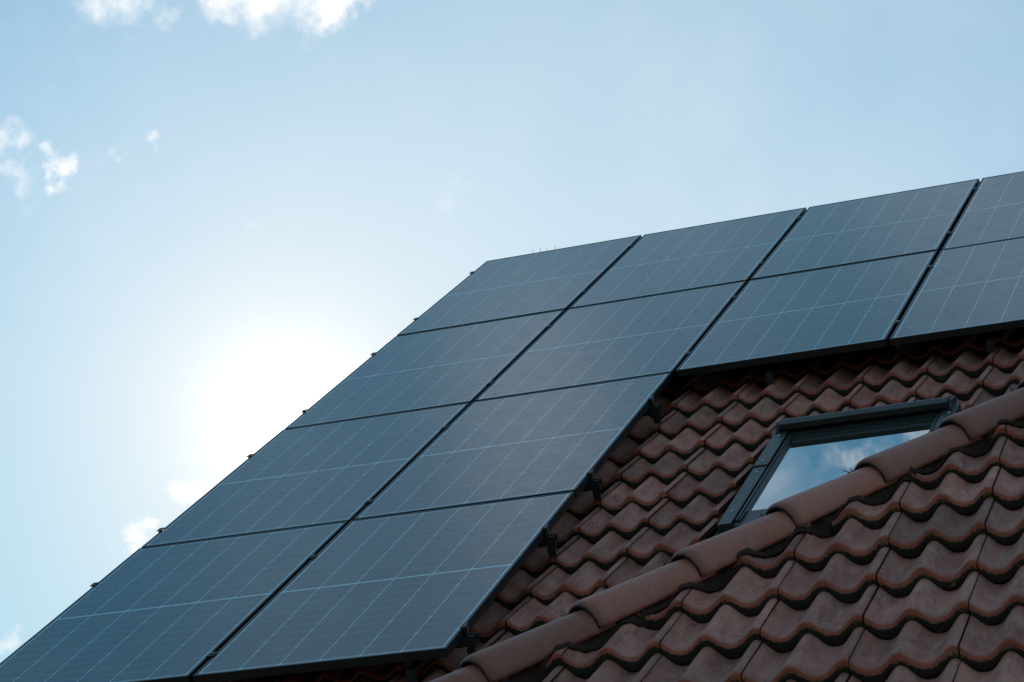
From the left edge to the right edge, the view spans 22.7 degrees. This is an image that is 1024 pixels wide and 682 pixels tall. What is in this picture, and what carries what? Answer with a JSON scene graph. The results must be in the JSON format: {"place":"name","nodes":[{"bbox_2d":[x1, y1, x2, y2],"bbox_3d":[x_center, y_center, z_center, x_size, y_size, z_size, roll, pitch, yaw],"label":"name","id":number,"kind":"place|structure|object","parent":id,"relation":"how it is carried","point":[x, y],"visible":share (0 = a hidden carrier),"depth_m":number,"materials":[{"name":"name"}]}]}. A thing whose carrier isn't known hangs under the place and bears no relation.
{"place":"outdoors","nodes":[
{"label":"outdoors","id":0,"kind":"place"},
{"bbox_2d":[0,0,1023,662],"label":"sky","id":1,"kind":"structure","parent":0,"point":[214,213],"materials":[{"name":"blue"}]},
{"label":"ground","id":2,"kind":"structure","parent":0,"visible":0},
{"bbox_2d":[193,181,1023,681],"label":"house","id":3,"kind":"structure","parent":2,"relation":"on","point":[705,457],"depth_m":11.03,"materials":[{"name":"tile"}]},
{"bbox_2d":[90,525,558,586],"bbox_3d":[-0.846,0.993,10.665,2.158,0.146,0.220,-9,13,20],"label":"mounting rail","id":4,"kind":"object","parent":3,"relation":"attached to","point":[550,541],"visible":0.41,"depth_m":10.37,"materials":[{"name":"metal"}]},
{"bbox_2d":[206,623,479,681],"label":"mounting rail","id":5,"kind":"object","parent":3,"relation":"attached to","point":[470,641],"visible":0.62,"depth_m":9.41,"materials":[{"name":"metal"}]},
{"bbox_2d":[0,521,347,681],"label":"solar panel","id":6,"kind":"object","parent":5,"relation":"attached to","point":[178,612],"visible":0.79,"depth_m":10.51,"materials":[{"name":"blue glass"}]},
{"bbox_2d":[193,491,575,681],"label":"solar panel","id":7,"kind":"object","parent":5,"relation":"attached to","point":[420,585],"visible":1,"depth_m":10.05,"materials":[{"name":"blue glass"}]},
{"bbox_2d":[157,470,602,532],"bbox_3d":[-0.643,0.800,11.290,2.158,0.146,0.220,-9,13,20],"label":"mounting rail","id":8,"kind":"object","parent":3,"relation":"attached to","point":[595,485],"visible":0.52,"depth_m":10.99,"materials":[{"name":"metal"}]},
{"bbox_2d":[247,396,661,457],"bbox_3d":[-0.330,0.503,12.253,2.158,0.146,0.220,-9,13,20],"label":"mounting rail","id":9,"kind":"object","parent":3,"relation":"attached to","point":[655,410],"visible":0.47,"depth_m":11.95,"materials":[{"name":"metal"}]},
{"bbox_2d":[141,402,469,547],"bbox_3d":[-0.939,0.635,12.119,1.038,0.036,1.690,-9,14,20],"label":"solar panel","id":10,"kind":"object","parent":9,"relation":"attached to","point":[328,473],"visible":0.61,"depth_m":12.04,"materials":[{"name":"blue glass"}]},
{"bbox_2d":[353,372,671,519],"bbox_3d":[0.042,0.482,11.753,1.038,0.038,1.690,-9,13,20],"label":"solar panel","id":11,"kind":"object","parent":9,"relation":"attached to","point":[556,441],"visible":0.88,"depth_m":11.66,"materials":[{"name":"blue glass"}]},
{"bbox_2d":[301,320,996,413],"bbox_3d":[0.875,0.157,12.498,4.322,0.146,0.315,-9,13,20],"label":"mounting rail","id":12,"kind":"object","parent":3,"relation":"attached to","point":[989,343],"visible":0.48,"depth_m":12.21,"materials":[{"name":"metal"}]},
{"bbox_2d":[285,309,564,428],"bbox_3d":[-0.432,0.153,13.680,1.038,0.037,1.690,-9,14,20],"label":"solar panel","id":13,"kind":"object","parent":12,"relation":"attached to","point":[436,368],"visible":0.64,"depth_m":13.60,"materials":[{"name":"blue glass"}]},
{"bbox_2d":[475,281,746,400],"bbox_3d":[0.548,0.000,13.314,1.038,0.037,1.690,-9,13,20],"label":"solar panel","id":14,"kind":"object","parent":12,"relation":"attached to","point":[625,339],"visible":0.77,"depth_m":13.23,"materials":[{"name":"blue glass"}]},
{"bbox_2d":[676,250,937,376],"bbox_3d":[1.529,-0.153,12.948,1.038,0.036,1.690,-9,13,20],"label":"solar panel","id":15,"kind":"object","parent":12,"relation":"attached to","point":[824,311],"visible":0.98,"depth_m":12.81,"materials":[{"name":"blue glass"}]},
{"bbox_2d":[890,237,1023,345],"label":"solar panel","id":16,"kind":"object","parent":12,"relation":"attached to","point":[970,289],"visible":1,"depth_m":12.45,"materials":[{"name":"blue glass"}]},
{"bbox_2d":[370,265,932,355],"bbox_3d":[1.199,-0.151,13.495,4.322,0.146,0.220,-9,13,20],"label":"mounting rail","id":17,"kind":"object","parent":3,"relation":"attached to","point":[732,298],"visible":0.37,"depth_m":13.57,"materials":[{"name":"metal"}]},
{"bbox_2d":[413,231,951,319],"bbox_3d":[1.412,-0.353,14.152,4.322,0.146,0.220,-9,13,20],"label":"mounting rail","id":18,"kind":"object","parent":3,"relation":"attached to","point":[762,262],"visible":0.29,"depth_m":14.23,"materials":[{"name":"metal"}]},
{"bbox_2d":[942,171,1023,249],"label":"solar panel","id":19,"kind":"object","parent":18,"relation":"attached to","point":[993,211],"visible":0.82,"depth_m":14.09,"materials":[{"name":"blue glass"}]},
{"bbox_2d":[469,187,976,273],"bbox_3d":[1.725,-0.650,15.114,4.322,0.146,0.220,-9,13,20],"label":"mounting rail","id":20,"kind":"object","parent":3,"relation":"attached to","point":[797,218],"visible":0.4,"depth_m":15.19,"materials":[{"name":"metal"}]},
{"bbox_2d":[397,235,641,335],"bbox_3d":[0.074,-0.330,15.240,1.038,0.036,1.690,-9,13,20],"label":"solar panel","id":21,"kind":"object","parent":20,"relation":"attached to","point":[528,284],"visible":0.83,"depth_m":15.16,"materials":[{"name":"blue glass"}]},
{"bbox_2d":[569,207,806,308],"bbox_3d":[1.056,-0.481,14.874,1.038,0.037,1.690,-9,13,20],"label":"solar panel","id":22,"kind":"object","parent":20,"relation":"attached to","point":[704,255],"visible":0.77,"depth_m":14.80,"materials":[{"name":"blue glass"}]},
{"bbox_2d":[751,179,979,279],"bbox_3d":[2.037,-0.634,14.508,1.038,0.035,1.690,-9,13,20],"label":"solar panel","id":23,"kind":"object","parent":20,"relation":"attached to","point":[897,224],"visible":0.9,"depth_m":14.43,"materials":[{"name":"blue glass"}]},
{"bbox_2d":[715,396,961,535],"bbox_3d":[1.374,0.550,10.497,0.945,0.205,1.550,-9,13,20],"label":"roof window","id":24,"kind":"structure","parent":3,"relation":"in","point":[803,453],"depth_m":10.76,"materials":[{"name":"glass"}]},
{"bbox_2d":[429,379,1023,681],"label":"annex","id":25,"kind":"object","parent":2,"relation":"on","point":[903,562],"visible":1,"depth_m":7.80,"materials":[{"name":"tile"}]}
]}

